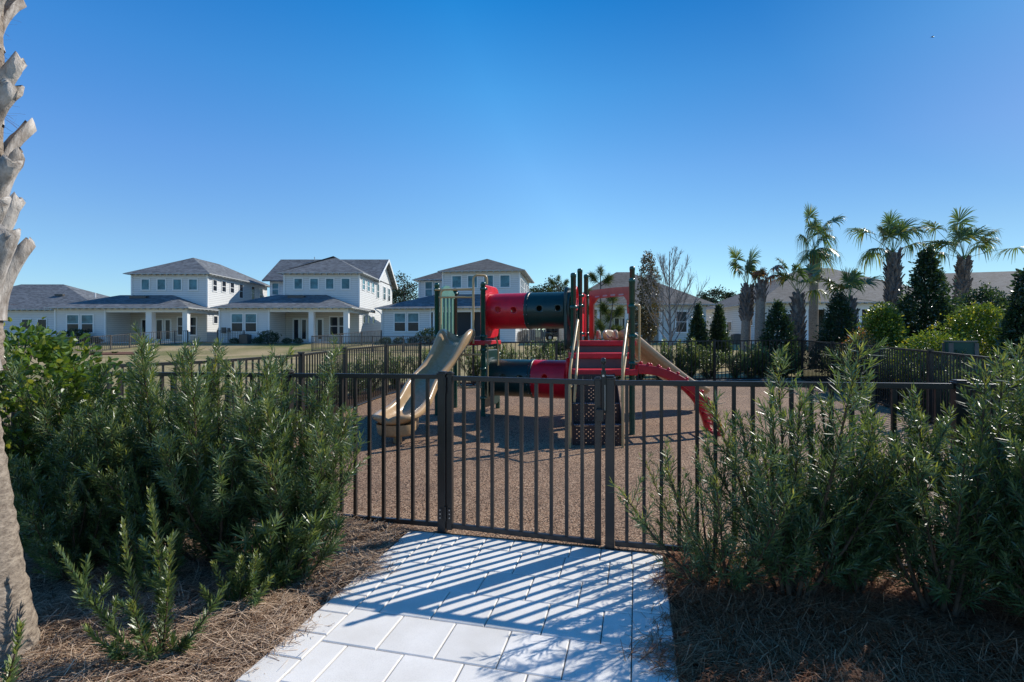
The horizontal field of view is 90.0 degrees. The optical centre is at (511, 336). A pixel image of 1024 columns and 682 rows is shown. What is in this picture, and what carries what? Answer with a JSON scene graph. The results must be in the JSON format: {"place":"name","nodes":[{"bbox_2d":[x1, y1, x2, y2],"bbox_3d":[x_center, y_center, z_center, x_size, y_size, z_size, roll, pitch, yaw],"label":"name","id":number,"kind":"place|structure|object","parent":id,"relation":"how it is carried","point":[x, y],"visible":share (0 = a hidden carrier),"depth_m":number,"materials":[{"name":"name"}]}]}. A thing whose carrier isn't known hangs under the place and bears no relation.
{"place":"outdoors","nodes":[
{"label":"outdoors","id":0,"kind":"place"},
{"bbox_2d":[235,531,679,681],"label":"paver path","id":1,"kind":"structure","parent":0,"point":[404,603],"depth_m":2.72,"materials":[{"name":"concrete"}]},
{"bbox_2d":[1,337,981,444],"bbox_3d":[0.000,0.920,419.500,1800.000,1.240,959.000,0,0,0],"label":"lawn","id":2,"kind":"structure","parent":0,"point":[235,350],"depth_m":37.60,"materials":[{"name":"green plant"}]},
{"bbox_2d":[3,284,109,339],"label":"house","id":3,"kind":"structure","parent":2,"relation":"on","point":[30,301],"depth_m":56.37,"materials":[{"name":"white"}]},
{"bbox_2d":[56,328,89,343],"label":"foundation shrub","id":4,"kind":"object","parent":2,"relation":"on","point":[77,331],"visible":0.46,"depth_m":46.75,"materials":[{"name":"green plant"}]},
{"bbox_2d":[7,330,187,350],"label":"picket fence","id":5,"kind":"object","parent":2,"relation":"on","point":[111,342],"visible":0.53,"depth_m":42.18,"materials":[{"name":"grey metal"}]},
{"bbox_2d":[44,258,269,342],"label":"house","id":6,"kind":"structure","parent":2,"relation":"on","point":[180,296],"depth_m":51.14,"materials":[{"name":"white"}]},
{"bbox_2d":[66,314,79,330],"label":"window","id":7,"kind":"structure","parent":6,"relation":"in","point":[72,320],"depth_m":47.98,"materials":[{"name":"white glass"}]},
{"bbox_2d":[80,314,93,332],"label":"window","id":8,"kind":"structure","parent":6,"relation":"in","point":[86,320],"depth_m":47.98,"materials":[{"name":"white glass"}]},
{"bbox_2d":[156,319,163,341],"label":"door","id":9,"kind":"structure","parent":6,"relation":"in","point":[159,322],"depth_m":51.09,"materials":[{"name":"white glass"}]},
{"bbox_2d":[156,278,166,290],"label":"window","id":10,"kind":"structure","parent":6,"relation":"in","point":[161,283],"depth_m":51.18,"materials":[{"name":"blue glass"}]},
{"bbox_2d":[190,316,196,335],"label":"window","id":11,"kind":"structure","parent":6,"relation":"in","point":[193,319],"depth_m":51.13,"materials":[{"name":"white glass"}]},
{"bbox_2d":[255,329,281,343],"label":"foundation shrub","id":12,"kind":"object","parent":2,"relation":"on","point":[263,337],"visible":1,"depth_m":46.58,"materials":[{"name":"green plant"}]},
{"bbox_2d":[210,256,397,342],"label":"house","id":13,"kind":"structure","parent":2,"relation":"on","point":[306,300],"depth_m":51.45,"materials":[{"name":"white"}]},
{"bbox_2d":[230,313,243,332],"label":"window","id":14,"kind":"structure","parent":13,"relation":"in","point":[236,319],"depth_m":47.98,"materials":[{"name":"white glass"}]},
{"bbox_2d":[244,313,257,332],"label":"window","id":15,"kind":"structure","parent":13,"relation":"in","point":[250,319],"depth_m":47.98,"materials":[{"name":"white glass"}]},
{"bbox_2d":[292,318,299,339],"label":"door","id":16,"kind":"structure","parent":13,"relation":"in","point":[295,321],"depth_m":51.40,"materials":[{"name":"white glass"}]},
{"bbox_2d":[301,318,307,340],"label":"door","id":17,"kind":"structure","parent":13,"relation":"in","point":[304,321],"depth_m":51.40,"materials":[{"name":"white glass"}]},
{"bbox_2d":[316,318,323,340],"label":"door","id":18,"kind":"structure","parent":13,"relation":"in","point":[319,321],"depth_m":51.40,"materials":[{"name":"white glass"}]},
{"bbox_2d":[329,316,338,335],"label":"window","id":19,"kind":"structure","parent":13,"relation":"in","point":[333,320],"depth_m":51.43,"materials":[{"name":"glass"}]},
{"bbox_2d":[311,330,479,351],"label":"picket fence","id":20,"kind":"object","parent":2,"relation":"on","point":[361,336],"visible":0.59,"depth_m":40.09,"materials":[{"name":"grey metal"}]},
{"bbox_2d":[392,270,417,303],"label":"pine","id":21,"kind":"object","parent":2,"relation":"on","point":[404,292],"visible":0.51,"depth_m":104.67,"materials":[{"name":"green plant"}]},
{"bbox_2d":[415,327,439,342],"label":"foundation shrub","id":22,"kind":"object","parent":2,"relation":"on","point":[428,339],"visible":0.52,"depth_m":45.68,"materials":[{"name":"green plant"}]},
{"bbox_2d":[374,259,534,342],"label":"house","id":23,"kind":"structure","parent":2,"relation":"on","point":[413,317],"depth_m":50.45,"materials":[{"name":"white"}]},
{"bbox_2d":[393,312,405,331],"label":"window","id":24,"kind":"structure","parent":23,"relation":"in","point":[399,318],"depth_m":49.37,"materials":[{"name":"white glass"}]},
{"bbox_2d":[407,312,419,331],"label":"window","id":25,"kind":"structure","parent":23,"relation":"in","point":[413,318],"depth_m":49.20,"materials":[{"name":"white glass"}]},
{"bbox_2d":[451,275,461,288],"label":"window","id":26,"kind":"structure","parent":23,"relation":"in","point":[456,280],"depth_m":52.27,"materials":[{"name":"glass"}]},
{"bbox_2d":[499,274,510,287],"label":"window","id":27,"kind":"structure","parent":23,"relation":"in","point":[504,279],"depth_m":51.65,"materials":[{"name":"blue glass"}]},
{"bbox_2d":[517,330,544,341],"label":"privacy fence","id":28,"kind":"object","parent":2,"relation":"on","point":[537,335],"visible":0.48,"depth_m":48.90,"materials":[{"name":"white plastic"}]},
{"bbox_2d":[529,275,568,292],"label":"pine","id":29,"kind":"object","parent":2,"relation":"on","point":[545,287],"visible":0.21,"depth_m":99.17,"materials":[{"name":"green plant"}]},
{"bbox_2d":[546,274,569,338],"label":"young pine","id":30,"kind":"object","parent":2,"relation":"on","point":[565,283],"visible":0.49,"depth_m":39.99,"materials":[{"name":"green plant"}]},
{"bbox_2d":[588,264,616,339],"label":"young pine","id":31,"kind":"object","parent":2,"relation":"on","point":[594,278],"visible":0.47,"depth_m":24.00,"materials":[{"name":"green plant"}]},
{"bbox_2d":[594,297,626,339],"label":"young pine","id":32,"kind":"object","parent":2,"relation":"on","point":[605,312],"visible":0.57,"depth_m":21.01,"materials":[{"name":"green plant"}]},
{"bbox_2d":[557,272,715,342],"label":"house","id":33,"kind":"structure","parent":2,"relation":"on","point":[621,279],"depth_m":48.23,"materials":[{"name":"grey"}]},
{"bbox_2d":[675,311,687,332],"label":"window","id":34,"kind":"structure","parent":33,"relation":"in","point":[685,329],"depth_m":47.98,"materials":[{"name":"grey glass"}]},
{"bbox_2d":[635,249,662,344],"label":"narrow tree","id":35,"kind":"object","parent":2,"relation":"on","point":[646,333],"visible":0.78,"depth_m":23.87,"materials":[{"name":"green plant"}]},
{"bbox_2d":[638,246,709,362],"bbox_3d":[6.090,-1.036,19.380,2.550,4.942,2.665,0,0,27],"label":"bare tree","id":36,"kind":"object","parent":2,"relation":"on","point":[662,296],"visible":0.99,"depth_m":19.41,"materials":[{"name":"brown plant"}]},
{"bbox_2d":[684,301,712,365],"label":"holly tree","id":37,"kind":"object","parent":2,"relation":"on","point":[698,325],"visible":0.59,"depth_m":21.83,"materials":[{"name":"green plant"}]},
{"bbox_2d":[696,284,729,302],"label":"pine","id":38,"kind":"object","parent":2,"relation":"on","point":[716,293],"visible":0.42,"depth_m":109.23,"materials":[{"name":"green plant"}]},
{"bbox_2d":[709,302,733,365],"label":"holly tree","id":39,"kind":"object","parent":2,"relation":"on","point":[718,330],"visible":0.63,"depth_m":22.31,"materials":[{"name":"green plant"}]},
{"bbox_2d":[727,246,761,365],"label":"cabbage palm","id":40,"kind":"object","parent":2,"relation":"on","point":[746,304],"visible":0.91,"depth_m":19.87,"materials":[{"name":"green plant"}]},
{"bbox_2d":[751,265,784,348],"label":"cabbage palm","id":41,"kind":"object","parent":2,"relation":"on","point":[760,293],"visible":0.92,"depth_m":19.37,"materials":[{"name":"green plant"}]},
{"bbox_2d":[753,299,810,375],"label":"holly tree","id":42,"kind":"object","parent":2,"relation":"on","point":[777,320],"visible":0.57,"depth_m":17.25,"materials":[{"name":"green plant"}]},
{"bbox_2d":[773,258,828,372],"bbox_3d":[10.672,-0.803,19.134,2.114,4.449,1.773,0,0,0],"label":"cabbage palm","id":43,"kind":"object","parent":2,"relation":"on","point":[798,312],"visible":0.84,"depth_m":18.87,"materials":[{"name":"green plant"}]},
{"bbox_2d":[795,201,845,364],"bbox_3d":[12.670,-2.067,20.906,2.405,6.963,1.910,0,0,0],"label":"cabbage palm","id":44,"kind":"object","parent":2,"relation":"on","point":[816,256],"visible":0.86,"depth_m":20.84,"materials":[{"name":"green plant"}]},
{"bbox_2d":[706,268,951,344],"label":"house","id":45,"kind":"structure","parent":2,"relation":"on","point":[731,306],"depth_m":45.88,"materials":[{"name":"grey paint"}]},
{"bbox_2d":[806,288,862,374],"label":"holly tree","id":46,"kind":"object","parent":2,"relation":"on","point":[836,315],"visible":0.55,"depth_m":16.85,"materials":[{"name":"green plant"}]},
{"bbox_2d":[811,267,896,338],"bbox_3d":[11.714,-0.514,17.494,2.792,3.878,1.666,0,0,0],"label":"cabbage palm","id":47,"kind":"object","parent":2,"relation":"on","point":[852,280],"visible":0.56,"depth_m":17.39,"materials":[{"name":"green plant"}]},
{"bbox_2d":[844,211,935,321],"bbox_3d":[13.999,-1.666,19.122,2.956,6.174,2.237,0,0,27],"label":"cabbage palm","id":48,"kind":"object","parent":2,"relation":"on","point":[892,270],"visible":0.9,"depth_m":18.88,"materials":[{"name":"green plant"}]},
{"bbox_2d":[886,243,968,348],"bbox_3d":[11.535,-0.541,14.141,1.934,4.105,2.140,0,0,0],"label":"magnolia tree","id":49,"kind":"object","parent":2,"relation":"on","point":[928,277],"visible":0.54,"depth_m":13.99,"materials":[{"name":"green plant"}]},
{"bbox_2d":[917,206,1023,304],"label":"cabbage palm","id":50,"kind":"object","parent":2,"relation":"on","point":[962,276],"visible":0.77,"depth_m":19.43,"materials":[{"name":"green plant"}]},
{"bbox_2d":[925,297,1019,375],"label":"viburnum bush","id":51,"kind":"object","parent":2,"relation":"on","point":[988,321],"visible":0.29,"depth_m":11.80,"materials":[{"name":"green plant"}]},
{"bbox_2d":[938,271,1021,339],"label":"house","id":52,"kind":"structure","parent":2,"relation":"on","point":[1001,280],"depth_m":48.51,"materials":[{"name":"grey"}]},
{"bbox_2d":[950,280,1015,348],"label":"holly tree","id":53,"kind":"object","parent":2,"relation":"on","point":[984,296],"visible":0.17,"depth_m":15.32,"materials":[{"name":"green plant"}]},
{"bbox_2d":[0,376,1023,681],"bbox_3d":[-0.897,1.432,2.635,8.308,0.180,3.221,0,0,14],"label":"pine straw","id":54,"kind":"object","parent":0,"point":[789,672],"visible":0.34,"depth_m":2.58,"materials":[{"name":"brown soil"}]},
{"bbox_2d":[0,618,27,681],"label":"podocarpus sapling","id":55,"kind":"object","parent":54,"relation":"on","point":[10,668],"visible":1,"depth_m":1.66,"materials":[{"name":"green plant"}]},
{"bbox_2d":[0,0,44,681],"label":"cabbage palm","id":56,"kind":"object","parent":54,"relation":"on","point":[16,602],"visible":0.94,"depth_m":2.42,"materials":[{"name":"brown plant"}]},
{"bbox_2d":[0,344,122,533],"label":"podocarpus shrub","id":57,"kind":"object","parent":54,"relation":"on","point":[21,441],"visible":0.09,"depth_m":3.54,"materials":[{"name":"green plant"}]},
{"bbox_2d":[0,316,138,535],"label":"round leaf bush","id":58,"kind":"object","parent":54,"relation":"on","point":[49,351],"visible":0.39,"depth_m":3.66,"materials":[{"name":"green plant"}]},
{"bbox_2d":[7,403,152,585],"bbox_3d":[-2.769,0.981,3.190,0.898,1.151,0.825,0,0,21],"label":"podocarpus shrub","id":59,"kind":"object","parent":54,"relation":"on","point":[75,530],"visible":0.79,"depth_m":3.10,"materials":[{"name":"green plant"}]},
{"bbox_2d":[0,339,221,546],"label":"podocarpus shrub","id":60,"kind":"object","parent":54,"relation":"on","point":[36,425],"visible":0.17,"depth_m":3.35,"materials":[{"name":"green plant"}]},
{"bbox_2d":[79,463,188,600],"bbox_3d":[-2.289,1.154,3.038,0.807,0.800,0.278,0,0,15],"label":"podocarpus sapling","id":61,"kind":"object","parent":54,"relation":"on","point":[140,566],"visible":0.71,"depth_m":2.99,"materials":[{"name":"green plant"}]},
{"bbox_2d":[53,486,230,671],"bbox_3d":[-1.762,1.130,2.362,0.848,0.849,0.347,0,0,0],"label":"podocarpus sapling","id":62,"kind":"object","parent":54,"relation":"on","point":[161,583],"visible":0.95,"depth_m":2.39,"materials":[{"name":"green plant"}]},
{"bbox_2d":[74,322,240,553],"bbox_3d":[-2.416,0.720,3.629,1.051,1.695,0.996,0,0,-36],"label":"podocarpus shrub","id":63,"kind":"object","parent":54,"relation":"on","point":[138,429],"visible":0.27,"depth_m":3.43,"materials":[{"name":"green plant"}]},
{"bbox_2d":[68,337,289,571],"bbox_3d":[-1.998,0.778,3.429,1.131,1.579,1.231,0,0,0],"label":"podocarpus shrub","id":64,"kind":"object","parent":54,"relation":"on","point":[209,506],"visible":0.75,"depth_m":3.20,"materials":[{"name":"green plant"}]},
{"bbox_2d":[199,548,274,620],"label":"podocarpus sapling","id":65,"kind":"object","parent":54,"relation":"on","point":[240,588],"visible":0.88,"depth_m":2.79,"materials":[{"name":"green plant"}]},
{"bbox_2d":[56,343,419,455],"bbox_3d":[-3.199,0.921,9.509,0.738,1.523,9.594,0,0,10],"label":"picket fence","id":66,"kind":"object","parent":54,"relation":"on","point":[342,365],"visible":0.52,"depth_m":9.97,"materials":[{"name":"brown metal"}]},
{"bbox_2d":[65,369,447,532],"bbox_3d":[-2.422,0.953,4.429,3.956,1.374,0.076,0,0,14],"label":"picket fence","id":67,"kind":"object","parent":54,"relation":"on","point":[439,524],"visible":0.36,"depth_m":4.06,"materials":[{"name":"brown metal"}]},
{"bbox_2d":[208,498,347,596],"bbox_3d":[-1.378,1.278,3.122,0.721,0.574,0.564,0,0,0],"label":"podocarpus shrub","id":68,"kind":"object","parent":54,"relation":"on","point":[279,564],"visible":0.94,"depth_m":3.05,"materials":[{"name":"green plant"}]},
{"bbox_2d":[214,331,371,555],"bbox_3d":[-1.399,0.762,3.365,0.945,1.609,0.998,0,0,-17],"label":"podocarpus shrub","id":69,"kind":"object","parent":54,"relation":"on","point":[313,479],"visible":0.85,"depth_m":3.25,"materials":[{"name":"green plant"}]},
{"bbox_2d":[348,353,372,395],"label":"hedge shrub","id":70,"kind":"object","parent":54,"relation":"on","point":[360,373],"visible":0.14,"depth_m":12.09,"materials":[{"name":"green plant"}]},
{"bbox_2d":[360,350,383,392],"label":"hedge shrub","id":71,"kind":"object","parent":54,"relation":"on","point":[374,371],"visible":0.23,"depth_m":13.02,"materials":[{"name":"green plant"}]},
{"bbox_2d":[378,351,409,387],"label":"hedge shrub","id":72,"kind":"object","parent":54,"relation":"on","point":[396,367],"visible":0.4,"depth_m":14.11,"materials":[{"name":"green plant"}]},
{"bbox_2d":[461,345,480,382],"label":"hedge shrub","id":73,"kind":"object","parent":54,"relation":"on","point":[469,366],"visible":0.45,"depth_m":15.11,"materials":[{"name":"green plant"}]},
{"bbox_2d":[517,340,547,359],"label":"hedge shrub","id":74,"kind":"object","parent":54,"relation":"on","point":[537,356],"visible":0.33,"depth_m":15.42,"materials":[{"name":"green plant"}]},
{"bbox_2d":[419,339,800,384],"bbox_3d":[3.134,0.816,14.996,11.547,1.484,0.074,0,0,-7],"label":"picket fence","id":75,"kind":"object","parent":54,"relation":"on","point":[714,341],"visible":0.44,"depth_m":15.32,"materials":[{"name":"brown metal"}]},
{"bbox_2d":[653,338,675,379],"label":"hedge shrub","id":76,"kind":"object","parent":54,"relation":"on","point":[666,351],"visible":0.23,"depth_m":15.71,"materials":[{"name":"green plant"}]},
{"bbox_2d":[666,338,690,371],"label":"hedge shrub","id":77,"kind":"object","parent":54,"relation":"on","point":[679,355],"visible":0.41,"depth_m":15.73,"materials":[{"name":"green plant"}]},
{"bbox_2d":[673,337,704,378],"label":"hedge shrub","id":78,"kind":"object","parent":54,"relation":"on","point":[693,361],"visible":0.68,"depth_m":15.82,"materials":[{"name":"green plant"}]},
{"bbox_2d":[693,342,727,378],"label":"hedge shrub","id":79,"kind":"object","parent":54,"relation":"on","point":[702,367],"visible":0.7,"depth_m":15.94,"materials":[{"name":"green plant"}]},
{"bbox_2d":[608,432,856,595],"bbox_3d":[1.300,1.071,3.176,1.289,0.992,1.266,0,0,19],"label":"podocarpus shrub","id":80,"kind":"object","parent":54,"relation":"on","point":[745,576],"visible":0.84,"depth_m":2.93,"materials":[{"name":"green plant"}]},
{"bbox_2d":[723,346,752,377],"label":"hedge shrub","id":81,"kind":"object","parent":54,"relation":"on","point":[732,368],"visible":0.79,"depth_m":16.03,"materials":[{"name":"green plant"}]},
{"bbox_2d":[737,342,767,377],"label":"hedge shrub","id":82,"kind":"object","parent":54,"relation":"on","point":[753,364],"visible":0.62,"depth_m":16.13,"materials":[{"name":"green plant"}]},
{"bbox_2d":[748,341,779,377],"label":"hedge shrub","id":83,"kind":"object","parent":54,"relation":"on","point":[764,368],"visible":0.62,"depth_m":16.15,"materials":[{"name":"green plant"}]},
{"bbox_2d":[770,346,797,376],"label":"hedge shrub","id":84,"kind":"object","parent":54,"relation":"on","point":[793,365],"visible":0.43,"depth_m":16.30,"materials":[{"name":"green plant"}]},
{"bbox_2d":[695,331,911,604],"bbox_3d":[1.599,0.761,2.925,1.054,1.612,1.016,0,0,19],"label":"podocarpus shrub","id":85,"kind":"object","parent":54,"relation":"on","point":[778,461],"visible":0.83,"depth_m":2.79,"materials":[{"name":"green plant"}]},
{"bbox_2d":[605,375,1020,574],"bbox_3d":[2.769,0.950,3.166,4.331,1.381,0.076,0,0,14],"label":"picket fence","id":86,"kind":"object","parent":54,"relation":"on","point":[611,542],"visible":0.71,"depth_m":3.52,"materials":[{"name":"brown metal"}]},
{"bbox_2d":[839,327,883,393],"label":"red tipped shrub","id":87,"kind":"object","parent":54,"relation":"on","point":[868,338],"visible":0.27,"depth_m":12.54,"materials":[{"name":"green plant"}]},
{"bbox_2d":[771,391,957,597],"bbox_3d":[2.045,0.934,3.050,0.975,1.250,0.895,0,0,29],"label":"podocarpus shrub","id":88,"kind":"object","parent":54,"relation":"on","point":[861,578],"visible":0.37,"depth_m":2.85,"materials":[{"name":"green plant"}]},
{"bbox_2d":[852,301,910,377],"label":"viburnum bush","id":89,"kind":"object","parent":54,"relation":"on","point":[881,323],"visible":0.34,"depth_m":12.98,"materials":[{"name":"green plant"}]},
{"bbox_2d":[864,345,919,399],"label":"hedge shrub","id":90,"kind":"object","parent":54,"relation":"on","point":[888,369],"visible":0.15,"depth_m":11.58,"materials":[{"name":"green plant"}]},
{"bbox_2d":[801,339,1023,442],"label":"picket fence","id":91,"kind":"object","parent":54,"relation":"on","point":[930,379],"visible":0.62,"depth_m":9.52,"materials":[{"name":"brown metal"}]},
{"bbox_2d":[893,355,945,406],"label":"hedge shrub","id":92,"kind":"object","parent":54,"relation":"on","point":[912,380],"visible":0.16,"depth_m":10.61,"materials":[{"name":"green plant"}]},
{"bbox_2d":[820,342,1023,623],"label":"podocarpus shrub","id":93,"kind":"object","parent":54,"relation":"on","point":[941,581],"visible":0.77,"depth_m":2.68,"materials":[{"name":"green plant"}]},
{"bbox_2d":[888,327,979,399],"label":"viburnum bush","id":94,"kind":"object","parent":54,"relation":"on","point":[920,342],"visible":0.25,"depth_m":10.76,"materials":[{"name":"green plant"}]},
{"bbox_2d":[901,347,973,411],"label":"hedge shrub","id":95,"kind":"object","parent":54,"relation":"on","point":[963,352],"visible":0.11,"depth_m":9.98,"materials":[{"name":"green plant"}]},
{"bbox_2d":[925,355,988,408],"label":"hedge shrub","id":96,"kind":"object","parent":54,"relation":"on","point":[952,376],"visible":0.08,"depth_m":9.23,"materials":[{"name":"green plant"}]},
{"bbox_2d":[895,334,1023,618],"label":"podocarpus shrub","id":97,"kind":"object","parent":54,"relation":"on","point":[999,406],"visible":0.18,"depth_m":2.77,"materials":[{"name":"green plant"}]},
{"bbox_2d":[942,341,978,376],"bbox_3d":[8.750,0.790,10.000,0.440,1.435,0.440,0,0,25],"label":"utility box","id":98,"kind":"object","parent":54,"relation":"on","point":[972,347],"visible":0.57,"depth_m":9.84,"materials":[{"name":"green paint"}]},
{"bbox_2d":[942,359,1014,423],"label":"hedge shrub","id":99,"kind":"object","parent":54,"relation":"on","point":[969,381],"visible":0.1,"depth_m":8.50,"materials":[{"name":"green plant"}]},
{"bbox_2d":[937,354,1023,622],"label":"podocarpus shrub","id":100,"kind":"object","parent":54,"relation":"on","point":[1005,556],"visible":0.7,"depth_m":2.55,"materials":[{"name":"green plant"}]},
{"bbox_2d":[969,347,1023,489],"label":"podocarpus shrub","id":101,"kind":"object","parent":54,"relation":"on","point":[973,436],"visible":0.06,"depth_m":3.15,"materials":[{"name":"green plant"}]},
{"bbox_2d":[980,268,1023,380],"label":"holly tree","id":102,"kind":"object","parent":54,"relation":"on","point":[1012,321],"visible":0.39,"depth_m":9.51,"materials":[{"name":"green plant"}]},
{"bbox_2d":[3,0,1023,331],"label":"sky","id":103,"kind":"structure","parent":0,"point":[542,138],"materials":[{"name":"blue"}]},
{"bbox_2d":[294,380,993,578],"bbox_3d":[2.035,1.408,10.331,10.861,0.205,13.678,0,0,14],"label":"rubber play surface","id":104,"kind":"object","parent":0,"point":[670,420],"visible":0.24,"depth_m":6.07,"materials":[{"name":"brown rubber"}]},
{"bbox_2d":[439,358,605,545],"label":"metal gate","id":105,"kind":"structure","parent":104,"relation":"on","point":[450,378],"depth_m":3.81,"materials":[{"name":"brown metal"}]},
{"bbox_2d":[372,266,721,447],"bbox_3d":[0.960,0.185,8.674,5.814,2.830,3.666,0,0,0],"label":"playground structure","id":106,"kind":"object","parent":104,"relation":"on","point":[566,310],"visible":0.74,"depth_m":9.07,"materials":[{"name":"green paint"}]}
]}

